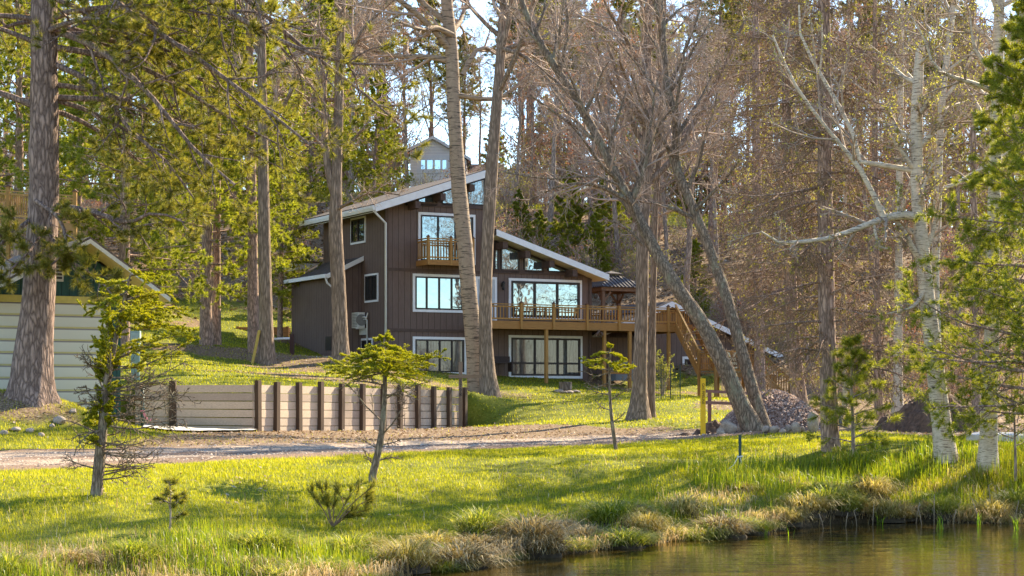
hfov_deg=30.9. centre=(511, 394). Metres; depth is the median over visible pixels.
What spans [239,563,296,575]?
sedge tussock
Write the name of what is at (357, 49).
bare tree
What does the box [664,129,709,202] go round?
twiggy bush
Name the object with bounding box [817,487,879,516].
sedge tussock
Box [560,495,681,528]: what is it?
sedge tussock
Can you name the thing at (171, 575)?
sedge tussock
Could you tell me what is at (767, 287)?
twiggy bush
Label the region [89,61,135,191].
bare tree
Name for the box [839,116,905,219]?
twiggy bush
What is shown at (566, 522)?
sedge tussock
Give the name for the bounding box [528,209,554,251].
young pine
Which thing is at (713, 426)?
boulder
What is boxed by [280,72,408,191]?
twiggy bush
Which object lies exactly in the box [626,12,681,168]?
tall pine
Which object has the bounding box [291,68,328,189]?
young pine
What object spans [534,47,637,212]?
bare tree
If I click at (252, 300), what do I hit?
white pine
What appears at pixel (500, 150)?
young pine
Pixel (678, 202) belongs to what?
young pine
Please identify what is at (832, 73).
bare tree
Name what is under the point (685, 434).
dirt heap
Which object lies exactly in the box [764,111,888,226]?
twiggy bush
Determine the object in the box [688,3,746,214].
bare tree
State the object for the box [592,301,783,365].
brown garage
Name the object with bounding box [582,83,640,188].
twiggy bush
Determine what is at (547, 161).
twiggy bush
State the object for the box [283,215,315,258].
twiggy bush
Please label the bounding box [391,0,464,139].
tall pine
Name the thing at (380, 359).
fir tree
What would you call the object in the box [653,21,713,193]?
bare tree
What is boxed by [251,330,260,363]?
leaning board
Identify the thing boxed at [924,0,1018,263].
bare tree
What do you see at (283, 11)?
bare tree
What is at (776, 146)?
bare tree
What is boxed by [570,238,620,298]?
twiggy bush
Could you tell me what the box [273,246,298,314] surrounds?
young pine
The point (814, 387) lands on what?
twiggy bush
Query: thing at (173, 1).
tall pine
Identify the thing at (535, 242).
twiggy bush
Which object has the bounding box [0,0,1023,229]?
sky
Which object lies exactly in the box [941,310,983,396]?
twiggy bush
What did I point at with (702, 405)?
marker post
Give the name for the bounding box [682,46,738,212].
tall pine
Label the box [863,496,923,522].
sedge tussock
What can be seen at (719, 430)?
boulder
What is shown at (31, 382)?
red pine
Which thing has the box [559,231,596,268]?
twiggy bush
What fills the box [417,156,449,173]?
window
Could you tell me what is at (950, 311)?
twiggy bush
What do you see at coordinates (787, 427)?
boulder
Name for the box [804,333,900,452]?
pine sapling
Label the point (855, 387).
twiggy bush
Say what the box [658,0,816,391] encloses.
spruce tree
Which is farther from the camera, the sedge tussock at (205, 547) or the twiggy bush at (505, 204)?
the twiggy bush at (505, 204)
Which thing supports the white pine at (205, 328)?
on the ground at (478, 405)
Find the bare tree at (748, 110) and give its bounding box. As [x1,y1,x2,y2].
[718,5,798,234]
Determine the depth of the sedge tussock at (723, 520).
33.71 m
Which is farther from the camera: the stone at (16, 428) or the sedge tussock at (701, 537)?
the stone at (16, 428)
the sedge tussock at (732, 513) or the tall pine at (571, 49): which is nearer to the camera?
the sedge tussock at (732, 513)
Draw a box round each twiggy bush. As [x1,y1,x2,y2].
[0,112,28,186]
[0,145,24,192]
[0,174,64,236]
[0,192,80,257]
[64,103,118,187]
[67,172,112,206]
[69,178,109,229]
[81,189,101,237]
[84,194,113,208]
[89,106,119,184]
[101,202,162,257]
[113,229,138,253]
[175,224,197,248]
[184,232,224,292]
[189,236,223,283]
[235,236,314,300]
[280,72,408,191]
[281,182,320,234]
[282,79,332,180]
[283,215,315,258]
[300,71,370,163]
[342,146,402,203]
[342,171,356,192]
[347,76,398,182]
[353,155,407,198]
[355,57,429,190]
[370,84,477,190]
[411,165,446,186]
[415,165,449,185]
[439,160,469,179]
[464,153,484,172]
[466,160,517,228]
[472,131,503,176]
[476,76,576,195]
[478,163,528,213]
[494,205,527,232]
[494,205,530,241]
[497,164,518,205]
[497,174,514,211]
[498,144,565,198]
[498,145,575,209]
[511,90,641,201]
[515,91,589,182]
[527,165,558,216]
[528,223,559,251]
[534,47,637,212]
[534,117,564,200]
[554,189,591,237]
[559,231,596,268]
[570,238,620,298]
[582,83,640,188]
[582,175,609,224]
[592,229,681,293]
[593,208,636,272]
[598,215,668,292]
[608,105,667,216]
[621,205,659,228]
[628,119,719,203]
[628,178,676,229]
[649,190,676,237]
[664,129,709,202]
[667,199,711,254]
[670,93,723,211]
[682,99,751,213]
[689,105,765,211]
[692,290,725,321]
[701,186,748,241]
[706,285,740,326]
[708,183,748,235]
[719,270,768,339]
[723,161,751,233]
[735,289,785,342]
[741,255,781,323]
[750,100,797,208]
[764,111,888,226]
[765,296,817,350]
[803,329,872,395]
[835,277,869,332]
[838,311,884,405]
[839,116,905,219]
[849,121,953,225]
[850,327,946,415]
[854,193,888,262]
[867,113,929,240]
[882,202,911,255]
[884,327,945,401]
[903,260,916,302]
[903,322,927,389]
[922,325,981,391]
[939,229,970,293]
[939,246,979,295]
[939,252,968,300]
[939,282,965,325]
[941,220,961,259]
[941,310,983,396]
[943,327,1006,405]
[949,127,986,214]
[952,296,983,333]
[980,325,1018,391]
[998,327,1023,422]
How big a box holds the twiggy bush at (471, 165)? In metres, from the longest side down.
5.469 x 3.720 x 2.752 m
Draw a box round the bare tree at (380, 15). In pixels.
[349,0,414,182]
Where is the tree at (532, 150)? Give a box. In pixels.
[487,0,562,205]
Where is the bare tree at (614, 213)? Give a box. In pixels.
[540,0,672,275]
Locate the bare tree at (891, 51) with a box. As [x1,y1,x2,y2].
[831,2,927,204]
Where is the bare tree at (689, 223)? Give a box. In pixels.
[621,3,778,292]
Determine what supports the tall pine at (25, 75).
on the ground at (478, 405)
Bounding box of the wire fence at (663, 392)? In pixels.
[655,364,680,398]
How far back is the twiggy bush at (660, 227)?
119.61 m
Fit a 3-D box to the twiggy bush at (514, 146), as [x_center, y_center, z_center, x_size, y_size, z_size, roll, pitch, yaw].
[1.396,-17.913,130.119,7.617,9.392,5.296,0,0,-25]
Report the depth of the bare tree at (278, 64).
136.39 m
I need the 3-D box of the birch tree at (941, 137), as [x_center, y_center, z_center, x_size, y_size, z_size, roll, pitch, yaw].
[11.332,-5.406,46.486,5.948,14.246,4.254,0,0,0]
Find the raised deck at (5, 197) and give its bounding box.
[0,184,77,258]
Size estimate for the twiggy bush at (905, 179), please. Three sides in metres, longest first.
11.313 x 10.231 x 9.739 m
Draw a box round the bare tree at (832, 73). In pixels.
[793,18,856,136]
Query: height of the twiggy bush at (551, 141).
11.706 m
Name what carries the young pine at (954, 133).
on the ground at (478, 405)
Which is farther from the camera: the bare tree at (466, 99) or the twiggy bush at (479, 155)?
the bare tree at (466, 99)
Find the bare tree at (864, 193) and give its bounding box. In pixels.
[780,3,933,321]
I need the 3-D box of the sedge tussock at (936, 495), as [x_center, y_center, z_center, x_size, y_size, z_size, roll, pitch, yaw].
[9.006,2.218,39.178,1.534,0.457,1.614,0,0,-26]
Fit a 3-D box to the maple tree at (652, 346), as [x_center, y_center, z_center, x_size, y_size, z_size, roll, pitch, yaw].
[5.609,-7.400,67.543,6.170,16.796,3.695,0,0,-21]
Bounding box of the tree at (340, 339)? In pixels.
[267,0,424,364]
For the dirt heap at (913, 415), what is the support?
on the ground at (478, 405)
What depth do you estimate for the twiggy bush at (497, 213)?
114.22 m
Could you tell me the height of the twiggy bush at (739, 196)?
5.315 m
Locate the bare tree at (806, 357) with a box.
[713,67,841,383]
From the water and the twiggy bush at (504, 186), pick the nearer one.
the water
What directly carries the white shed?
on the ground at (478, 405)
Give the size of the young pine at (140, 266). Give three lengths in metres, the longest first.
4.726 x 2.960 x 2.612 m
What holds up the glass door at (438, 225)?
in the brown house at (401, 265)
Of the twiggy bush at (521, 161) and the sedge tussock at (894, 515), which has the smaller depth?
the sedge tussock at (894, 515)
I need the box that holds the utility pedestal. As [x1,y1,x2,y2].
[130,331,140,379]
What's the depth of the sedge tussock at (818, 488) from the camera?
38.28 m
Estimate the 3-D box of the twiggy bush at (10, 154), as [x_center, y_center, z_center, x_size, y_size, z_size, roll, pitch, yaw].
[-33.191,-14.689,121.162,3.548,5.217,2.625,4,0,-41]
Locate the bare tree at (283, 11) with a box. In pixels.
[266,0,352,220]
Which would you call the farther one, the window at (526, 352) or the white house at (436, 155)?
the white house at (436, 155)
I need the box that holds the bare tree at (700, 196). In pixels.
[679,14,749,212]
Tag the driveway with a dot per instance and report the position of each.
(191, 428)
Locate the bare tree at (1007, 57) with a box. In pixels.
[1000,55,1023,263]
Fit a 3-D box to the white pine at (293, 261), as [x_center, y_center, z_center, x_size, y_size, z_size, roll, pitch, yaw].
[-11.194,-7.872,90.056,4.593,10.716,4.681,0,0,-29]
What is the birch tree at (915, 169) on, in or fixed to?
on the ground at (478, 405)
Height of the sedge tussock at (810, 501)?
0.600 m
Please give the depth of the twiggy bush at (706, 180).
151.15 m
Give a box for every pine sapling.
[150,475,189,530]
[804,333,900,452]
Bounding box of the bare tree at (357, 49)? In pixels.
[336,4,371,122]
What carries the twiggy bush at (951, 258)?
on the ground at (478, 405)
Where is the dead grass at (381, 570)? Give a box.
[0,436,1023,575]
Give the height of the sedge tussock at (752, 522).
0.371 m
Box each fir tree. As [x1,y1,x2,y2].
[60,268,201,496]
[316,329,449,483]
[578,342,636,450]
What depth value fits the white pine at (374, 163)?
112.15 m
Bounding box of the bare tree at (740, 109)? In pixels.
[711,49,817,212]
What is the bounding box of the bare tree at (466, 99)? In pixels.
[436,29,490,142]
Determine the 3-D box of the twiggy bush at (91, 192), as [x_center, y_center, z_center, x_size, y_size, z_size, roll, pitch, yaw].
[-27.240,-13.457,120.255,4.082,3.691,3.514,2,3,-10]
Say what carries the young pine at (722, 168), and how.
on the ground at (478, 405)
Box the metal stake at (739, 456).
[731,435,742,466]
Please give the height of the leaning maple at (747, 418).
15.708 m
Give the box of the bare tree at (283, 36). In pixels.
[271,0,304,105]
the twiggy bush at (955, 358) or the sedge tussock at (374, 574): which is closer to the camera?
the sedge tussock at (374, 574)
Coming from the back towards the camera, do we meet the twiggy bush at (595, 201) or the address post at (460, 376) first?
the twiggy bush at (595, 201)
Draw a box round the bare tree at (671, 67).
[610,1,700,100]
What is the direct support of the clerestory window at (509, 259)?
in the brown house at (401, 265)
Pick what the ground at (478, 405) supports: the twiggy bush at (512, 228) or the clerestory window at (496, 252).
the twiggy bush at (512, 228)
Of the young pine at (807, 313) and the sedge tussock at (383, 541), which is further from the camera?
the young pine at (807, 313)
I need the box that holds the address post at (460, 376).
[449,362,480,426]
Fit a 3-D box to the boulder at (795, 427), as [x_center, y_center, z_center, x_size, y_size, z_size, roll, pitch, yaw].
[8.448,0.984,54.993,0.291,0.373,0.285,0,0,19]
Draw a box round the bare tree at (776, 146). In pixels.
[711,0,836,239]
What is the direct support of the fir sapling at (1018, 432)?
on the ground at (478, 405)
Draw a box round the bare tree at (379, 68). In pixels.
[352,14,398,148]
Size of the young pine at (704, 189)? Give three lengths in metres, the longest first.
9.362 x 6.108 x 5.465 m
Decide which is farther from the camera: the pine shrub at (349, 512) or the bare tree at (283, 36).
the bare tree at (283, 36)
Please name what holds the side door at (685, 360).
in the brown garage at (678, 352)
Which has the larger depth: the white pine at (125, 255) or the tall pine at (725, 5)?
the tall pine at (725, 5)
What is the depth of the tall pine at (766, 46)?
131.93 m
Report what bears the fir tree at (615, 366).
on the ground at (478, 405)
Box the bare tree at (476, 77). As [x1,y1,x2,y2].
[459,22,494,163]
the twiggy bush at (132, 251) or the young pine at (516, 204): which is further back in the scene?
the young pine at (516, 204)
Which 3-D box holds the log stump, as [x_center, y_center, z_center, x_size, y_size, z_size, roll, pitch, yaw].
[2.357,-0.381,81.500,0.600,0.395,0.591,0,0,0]
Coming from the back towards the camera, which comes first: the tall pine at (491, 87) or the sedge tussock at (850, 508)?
the tall pine at (491, 87)
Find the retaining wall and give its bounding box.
[135,380,467,431]
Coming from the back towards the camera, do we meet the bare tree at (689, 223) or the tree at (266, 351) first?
the bare tree at (689, 223)
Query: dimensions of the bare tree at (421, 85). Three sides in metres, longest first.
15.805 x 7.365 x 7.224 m
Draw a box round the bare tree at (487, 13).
[458,0,537,156]
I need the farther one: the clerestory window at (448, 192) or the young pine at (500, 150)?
the young pine at (500, 150)
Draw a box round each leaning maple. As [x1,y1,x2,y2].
[478,0,763,431]
[597,0,771,426]
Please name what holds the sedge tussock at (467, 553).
on the ground at (478, 405)
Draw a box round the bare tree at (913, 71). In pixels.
[855,0,985,272]
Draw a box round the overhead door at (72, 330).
[0,302,108,413]
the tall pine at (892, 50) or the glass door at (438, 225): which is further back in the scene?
the tall pine at (892, 50)
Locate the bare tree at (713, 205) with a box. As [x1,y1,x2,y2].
[657,0,760,292]
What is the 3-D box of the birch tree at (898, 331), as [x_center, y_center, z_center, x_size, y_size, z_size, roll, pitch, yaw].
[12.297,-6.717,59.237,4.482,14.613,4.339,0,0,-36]
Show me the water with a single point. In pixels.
(924, 549)
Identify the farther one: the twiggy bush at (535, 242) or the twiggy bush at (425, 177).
the twiggy bush at (425, 177)
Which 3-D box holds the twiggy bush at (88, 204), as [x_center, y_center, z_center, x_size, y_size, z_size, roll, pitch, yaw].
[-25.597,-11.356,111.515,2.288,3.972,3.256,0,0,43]
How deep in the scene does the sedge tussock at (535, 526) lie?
29.94 m
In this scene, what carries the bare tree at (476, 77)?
on the ground at (478, 405)
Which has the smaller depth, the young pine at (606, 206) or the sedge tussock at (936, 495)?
the sedge tussock at (936, 495)
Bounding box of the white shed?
[502,164,542,203]
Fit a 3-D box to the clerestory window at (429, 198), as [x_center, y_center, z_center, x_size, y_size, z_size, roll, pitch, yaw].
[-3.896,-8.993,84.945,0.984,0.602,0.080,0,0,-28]
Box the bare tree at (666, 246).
[613,16,703,260]
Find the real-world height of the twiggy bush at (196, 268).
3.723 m
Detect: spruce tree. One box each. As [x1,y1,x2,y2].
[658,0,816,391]
[682,0,888,403]
[703,0,977,451]
[753,0,982,419]
[876,0,1023,420]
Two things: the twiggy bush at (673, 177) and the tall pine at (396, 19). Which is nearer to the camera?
the twiggy bush at (673, 177)
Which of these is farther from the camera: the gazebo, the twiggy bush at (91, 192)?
the twiggy bush at (91, 192)
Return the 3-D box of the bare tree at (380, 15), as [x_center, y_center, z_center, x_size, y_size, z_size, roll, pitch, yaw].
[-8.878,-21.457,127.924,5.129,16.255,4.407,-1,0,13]
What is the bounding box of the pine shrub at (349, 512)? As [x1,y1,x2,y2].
[305,475,378,526]
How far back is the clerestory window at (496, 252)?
86.61 m
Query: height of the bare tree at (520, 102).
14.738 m
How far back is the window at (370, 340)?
86.00 m
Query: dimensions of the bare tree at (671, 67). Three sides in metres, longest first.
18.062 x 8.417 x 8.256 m
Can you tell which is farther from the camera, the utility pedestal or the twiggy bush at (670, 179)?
the twiggy bush at (670, 179)
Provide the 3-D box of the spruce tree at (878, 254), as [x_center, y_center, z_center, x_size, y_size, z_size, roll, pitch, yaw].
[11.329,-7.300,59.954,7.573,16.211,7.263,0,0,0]
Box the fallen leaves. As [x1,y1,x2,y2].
[0,189,1023,531]
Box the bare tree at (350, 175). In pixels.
[290,0,410,198]
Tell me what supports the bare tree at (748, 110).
on the ground at (478, 405)
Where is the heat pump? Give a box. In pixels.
[352,312,367,343]
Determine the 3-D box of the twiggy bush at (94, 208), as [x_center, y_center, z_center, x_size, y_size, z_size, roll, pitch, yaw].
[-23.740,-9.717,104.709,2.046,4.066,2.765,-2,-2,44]
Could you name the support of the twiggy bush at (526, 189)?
on the ground at (478, 405)
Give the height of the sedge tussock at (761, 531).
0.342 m
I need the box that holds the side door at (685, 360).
[682,356,696,364]
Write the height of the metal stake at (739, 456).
1.110 m
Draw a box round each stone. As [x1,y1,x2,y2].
[0,430,7,434]
[11,427,20,430]
[26,428,33,432]
[53,416,65,423]
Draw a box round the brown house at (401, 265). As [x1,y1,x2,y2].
[283,169,663,380]
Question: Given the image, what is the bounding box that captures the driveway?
[141,424,259,430]
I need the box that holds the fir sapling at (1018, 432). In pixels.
[984,394,1023,480]
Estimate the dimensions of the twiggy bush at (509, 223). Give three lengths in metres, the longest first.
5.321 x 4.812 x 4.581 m
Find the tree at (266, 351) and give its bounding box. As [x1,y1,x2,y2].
[221,0,351,364]
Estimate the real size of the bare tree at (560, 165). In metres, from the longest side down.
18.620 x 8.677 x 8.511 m
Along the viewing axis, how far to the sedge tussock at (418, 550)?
26.82 m
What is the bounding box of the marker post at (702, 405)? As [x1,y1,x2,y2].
[700,378,705,434]
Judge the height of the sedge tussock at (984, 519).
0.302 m
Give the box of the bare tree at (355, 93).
[289,11,381,188]
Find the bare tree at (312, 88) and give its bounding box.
[281,2,351,179]
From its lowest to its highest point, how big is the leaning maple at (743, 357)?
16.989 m
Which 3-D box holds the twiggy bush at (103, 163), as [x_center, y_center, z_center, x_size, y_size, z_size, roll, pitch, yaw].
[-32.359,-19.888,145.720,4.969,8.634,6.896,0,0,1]
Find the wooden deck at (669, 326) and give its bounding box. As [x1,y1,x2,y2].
[492,301,789,396]
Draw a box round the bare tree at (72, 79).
[58,1,100,238]
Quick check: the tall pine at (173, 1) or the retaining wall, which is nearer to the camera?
the retaining wall
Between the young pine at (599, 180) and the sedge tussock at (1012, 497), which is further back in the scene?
the young pine at (599, 180)
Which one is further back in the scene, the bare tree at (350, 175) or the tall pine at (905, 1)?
the tall pine at (905, 1)
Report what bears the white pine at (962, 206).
on the ground at (478, 405)
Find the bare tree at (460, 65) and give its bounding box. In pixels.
[399,2,478,177]
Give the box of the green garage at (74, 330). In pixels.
[0,237,169,418]
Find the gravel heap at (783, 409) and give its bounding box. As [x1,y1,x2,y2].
[719,389,820,431]
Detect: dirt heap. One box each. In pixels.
[669,432,693,435]
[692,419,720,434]
[875,392,1001,432]
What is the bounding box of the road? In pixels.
[0,425,876,470]
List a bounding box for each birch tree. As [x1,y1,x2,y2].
[725,0,967,463]
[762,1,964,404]
[831,0,954,412]
[842,0,1017,335]
[884,0,1023,473]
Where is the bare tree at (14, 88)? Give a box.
[0,47,24,143]
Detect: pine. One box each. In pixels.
[0,0,69,191]
[0,0,104,255]
[0,0,434,407]
[3,0,239,354]
[5,0,144,240]
[87,0,241,300]
[90,0,170,207]
[103,0,313,345]
[132,233,175,322]
[150,0,294,344]
[171,0,206,188]
[174,6,301,277]
[195,0,313,352]
[235,130,322,340]
[257,0,370,260]
[273,0,363,195]
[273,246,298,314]
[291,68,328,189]
[305,2,371,87]
[342,69,414,203]
[342,89,378,188]
[345,0,417,131]
[371,102,409,189]
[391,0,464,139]
[435,33,489,154]
[481,132,512,169]
[483,0,573,203]
[487,0,553,161]
[507,188,536,241]
[524,0,604,202]
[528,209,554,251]
[535,94,580,202]
[543,164,594,261]
[557,136,586,204]
[562,0,673,218]
[566,2,618,203]
[575,212,618,275]
[583,173,636,260]
[585,139,621,203]
[615,103,671,197]
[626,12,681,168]
[637,114,690,212]
[667,0,771,244]
[670,117,720,212]
[673,239,714,315]
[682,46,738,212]
[696,112,751,211]
[713,0,803,209]
[750,0,817,222]
[762,0,839,223]
[773,258,818,341]
[779,74,864,241]
[832,0,897,236]
[834,0,911,196]
[864,0,1023,450]
[879,134,909,209]
[887,0,937,223]
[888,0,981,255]
[903,0,1009,349]
[903,273,960,380]
[904,114,969,227]
[942,8,1023,314]
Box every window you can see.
[350,216,365,244]
[361,338,372,348]
[364,273,378,302]
[412,273,462,312]
[412,336,466,374]
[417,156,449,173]
[417,193,436,205]
[441,189,452,205]
[467,178,484,205]
[494,241,498,268]
[500,246,519,272]
[508,278,581,320]
[508,335,582,377]
[523,255,543,272]
[547,265,565,272]
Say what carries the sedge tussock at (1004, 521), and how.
on the ground at (478, 405)
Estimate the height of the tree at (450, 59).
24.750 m
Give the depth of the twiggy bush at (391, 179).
116.01 m
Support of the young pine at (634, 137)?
on the ground at (478, 405)
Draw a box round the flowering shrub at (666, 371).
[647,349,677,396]
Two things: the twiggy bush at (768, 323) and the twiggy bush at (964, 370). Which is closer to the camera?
the twiggy bush at (964, 370)
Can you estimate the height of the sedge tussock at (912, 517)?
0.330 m
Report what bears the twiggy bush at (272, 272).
on the ground at (478, 405)
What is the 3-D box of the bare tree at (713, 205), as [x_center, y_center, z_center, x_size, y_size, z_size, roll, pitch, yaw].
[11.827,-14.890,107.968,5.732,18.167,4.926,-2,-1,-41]
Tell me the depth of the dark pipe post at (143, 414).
55.55 m
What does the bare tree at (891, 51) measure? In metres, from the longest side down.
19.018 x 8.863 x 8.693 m
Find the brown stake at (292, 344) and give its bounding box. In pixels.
[290,334,293,354]
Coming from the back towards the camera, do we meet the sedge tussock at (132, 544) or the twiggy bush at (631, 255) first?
the twiggy bush at (631, 255)
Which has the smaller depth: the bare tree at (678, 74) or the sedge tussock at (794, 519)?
the sedge tussock at (794, 519)
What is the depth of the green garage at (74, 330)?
51.72 m
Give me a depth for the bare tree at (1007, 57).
99.15 m
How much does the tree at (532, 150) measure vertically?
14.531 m
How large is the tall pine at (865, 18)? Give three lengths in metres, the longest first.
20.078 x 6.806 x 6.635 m
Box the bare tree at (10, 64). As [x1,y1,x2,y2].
[0,0,28,127]
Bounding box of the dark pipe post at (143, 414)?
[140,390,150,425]
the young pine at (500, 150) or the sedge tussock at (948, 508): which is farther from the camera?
the young pine at (500, 150)
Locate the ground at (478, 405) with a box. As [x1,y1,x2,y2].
[0,193,1023,575]
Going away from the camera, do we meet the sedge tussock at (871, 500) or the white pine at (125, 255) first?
the sedge tussock at (871, 500)
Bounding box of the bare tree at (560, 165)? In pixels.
[506,1,612,204]
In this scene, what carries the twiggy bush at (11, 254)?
on the ground at (478, 405)
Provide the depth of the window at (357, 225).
86.71 m
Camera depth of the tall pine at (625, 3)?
125.90 m
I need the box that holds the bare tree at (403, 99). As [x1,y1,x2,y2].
[356,0,446,187]
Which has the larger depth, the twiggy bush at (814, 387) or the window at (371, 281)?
the window at (371, 281)
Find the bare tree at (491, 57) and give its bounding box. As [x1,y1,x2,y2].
[483,2,573,159]
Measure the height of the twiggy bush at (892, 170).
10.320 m
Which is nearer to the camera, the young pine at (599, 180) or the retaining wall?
the retaining wall
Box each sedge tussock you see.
[0,547,55,575]
[24,545,120,569]
[86,535,177,566]
[144,571,199,575]
[191,542,229,551]
[208,526,319,553]
[215,554,286,569]
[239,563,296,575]
[240,559,318,575]
[294,554,361,575]
[306,529,391,559]
[332,534,398,553]
[347,568,390,575]
[352,533,462,574]
[397,528,470,550]
[421,536,522,569]
[425,555,484,572]
[431,503,521,539]
[443,532,520,550]
[471,532,530,552]
[476,510,589,543]
[505,532,584,557]
[550,517,589,528]
[554,524,606,540]
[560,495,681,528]
[562,534,610,553]
[578,525,672,548]
[585,529,642,547]
[615,499,663,515]
[619,508,680,536]
[621,527,670,545]
[653,492,720,518]
[662,522,706,539]
[665,524,722,541]
[680,520,740,538]
[681,513,768,537]
[699,510,755,519]
[720,480,767,492]
[728,514,761,533]
[740,516,789,534]
[741,508,777,520]
[755,503,815,518]
[761,488,850,518]
[763,502,814,526]
[790,483,871,514]
[793,480,858,492]
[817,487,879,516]
[832,472,916,501]
[852,491,889,513]
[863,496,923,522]
[900,506,928,520]
[911,500,945,515]
[916,488,963,502]
[916,495,968,517]
[945,511,1006,522]
[949,496,1022,521]
[980,487,1023,513]
[992,516,1023,523]
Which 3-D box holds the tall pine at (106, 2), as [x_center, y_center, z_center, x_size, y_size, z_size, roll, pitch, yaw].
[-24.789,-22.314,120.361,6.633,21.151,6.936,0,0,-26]
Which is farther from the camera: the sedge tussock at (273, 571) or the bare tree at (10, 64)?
the bare tree at (10, 64)
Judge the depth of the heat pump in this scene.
85.74 m
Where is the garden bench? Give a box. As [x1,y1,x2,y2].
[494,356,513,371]
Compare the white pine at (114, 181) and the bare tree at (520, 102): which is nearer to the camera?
the white pine at (114, 181)
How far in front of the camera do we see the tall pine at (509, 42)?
132.24 m
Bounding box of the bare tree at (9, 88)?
[3,44,22,149]
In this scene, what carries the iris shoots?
in the water
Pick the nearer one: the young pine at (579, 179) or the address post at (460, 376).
the address post at (460, 376)
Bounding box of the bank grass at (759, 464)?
[0,433,1023,575]
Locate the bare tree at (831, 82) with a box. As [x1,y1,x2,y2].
[779,0,878,283]
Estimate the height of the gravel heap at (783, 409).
1.748 m
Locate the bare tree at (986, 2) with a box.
[966,0,1012,212]
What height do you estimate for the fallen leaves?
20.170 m
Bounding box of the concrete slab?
[966,432,1023,442]
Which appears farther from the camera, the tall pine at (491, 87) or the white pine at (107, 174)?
the tall pine at (491, 87)
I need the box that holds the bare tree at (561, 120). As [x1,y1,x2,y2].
[537,51,605,198]
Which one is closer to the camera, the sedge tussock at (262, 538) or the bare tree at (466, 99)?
the sedge tussock at (262, 538)
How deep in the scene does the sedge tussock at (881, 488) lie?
38.82 m
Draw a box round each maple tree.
[448,0,598,397]
[553,0,759,420]
[574,0,738,417]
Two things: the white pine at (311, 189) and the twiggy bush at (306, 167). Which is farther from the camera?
the twiggy bush at (306, 167)
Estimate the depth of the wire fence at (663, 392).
77.07 m
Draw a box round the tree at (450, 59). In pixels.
[330,0,546,392]
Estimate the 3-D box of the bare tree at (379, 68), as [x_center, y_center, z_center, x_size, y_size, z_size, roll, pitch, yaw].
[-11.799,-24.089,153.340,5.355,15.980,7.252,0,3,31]
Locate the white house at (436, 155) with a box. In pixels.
[408,136,503,186]
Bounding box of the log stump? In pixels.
[559,382,571,390]
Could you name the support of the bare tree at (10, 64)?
on the ground at (478, 405)
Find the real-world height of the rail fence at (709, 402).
2.097 m
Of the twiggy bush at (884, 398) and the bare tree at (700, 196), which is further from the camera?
the bare tree at (700, 196)
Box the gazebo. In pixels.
[592,271,649,322]
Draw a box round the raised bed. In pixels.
[236,326,290,336]
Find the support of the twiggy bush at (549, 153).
on the ground at (478, 405)
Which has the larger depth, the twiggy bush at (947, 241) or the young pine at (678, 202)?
the young pine at (678, 202)
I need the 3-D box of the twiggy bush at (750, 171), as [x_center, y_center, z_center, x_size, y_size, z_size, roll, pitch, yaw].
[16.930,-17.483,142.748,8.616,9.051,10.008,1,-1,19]
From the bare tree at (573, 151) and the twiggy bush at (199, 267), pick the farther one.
the bare tree at (573, 151)
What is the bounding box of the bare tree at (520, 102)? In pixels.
[469,1,565,211]
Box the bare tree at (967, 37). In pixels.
[906,0,1011,209]
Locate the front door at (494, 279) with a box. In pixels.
[475,276,496,319]
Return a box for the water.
[404,522,1023,575]
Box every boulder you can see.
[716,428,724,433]
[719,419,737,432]
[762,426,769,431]
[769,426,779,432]
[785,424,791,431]
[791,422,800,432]
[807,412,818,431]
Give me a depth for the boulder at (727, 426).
55.41 m
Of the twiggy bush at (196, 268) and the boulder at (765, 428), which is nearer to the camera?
the boulder at (765, 428)
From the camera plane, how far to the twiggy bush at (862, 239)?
116.39 m
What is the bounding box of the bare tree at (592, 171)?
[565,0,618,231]
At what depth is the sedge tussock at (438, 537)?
29.63 m
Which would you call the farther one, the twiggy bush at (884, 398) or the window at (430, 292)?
the window at (430, 292)
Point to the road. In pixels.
(181, 450)
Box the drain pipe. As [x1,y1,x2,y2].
[274,337,289,339]
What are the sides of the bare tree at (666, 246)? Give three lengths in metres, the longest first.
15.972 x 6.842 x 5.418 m
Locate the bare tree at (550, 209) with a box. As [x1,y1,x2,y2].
[476,0,616,234]
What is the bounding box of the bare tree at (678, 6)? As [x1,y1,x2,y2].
[625,0,721,207]
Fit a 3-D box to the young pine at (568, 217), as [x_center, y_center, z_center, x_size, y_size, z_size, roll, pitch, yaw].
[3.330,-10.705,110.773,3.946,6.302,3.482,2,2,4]
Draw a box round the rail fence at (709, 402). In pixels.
[706,390,746,421]
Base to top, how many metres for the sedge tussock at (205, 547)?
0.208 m
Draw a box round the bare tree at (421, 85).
[405,22,481,137]
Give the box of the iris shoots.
[937,516,942,528]
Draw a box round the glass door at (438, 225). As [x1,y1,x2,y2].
[418,212,475,264]
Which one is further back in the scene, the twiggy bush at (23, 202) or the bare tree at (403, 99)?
the bare tree at (403, 99)
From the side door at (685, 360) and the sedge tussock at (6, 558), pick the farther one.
the side door at (685, 360)
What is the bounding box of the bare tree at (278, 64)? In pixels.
[253,35,307,129]
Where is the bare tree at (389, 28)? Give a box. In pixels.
[348,0,427,132]
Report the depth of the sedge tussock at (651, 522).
32.60 m

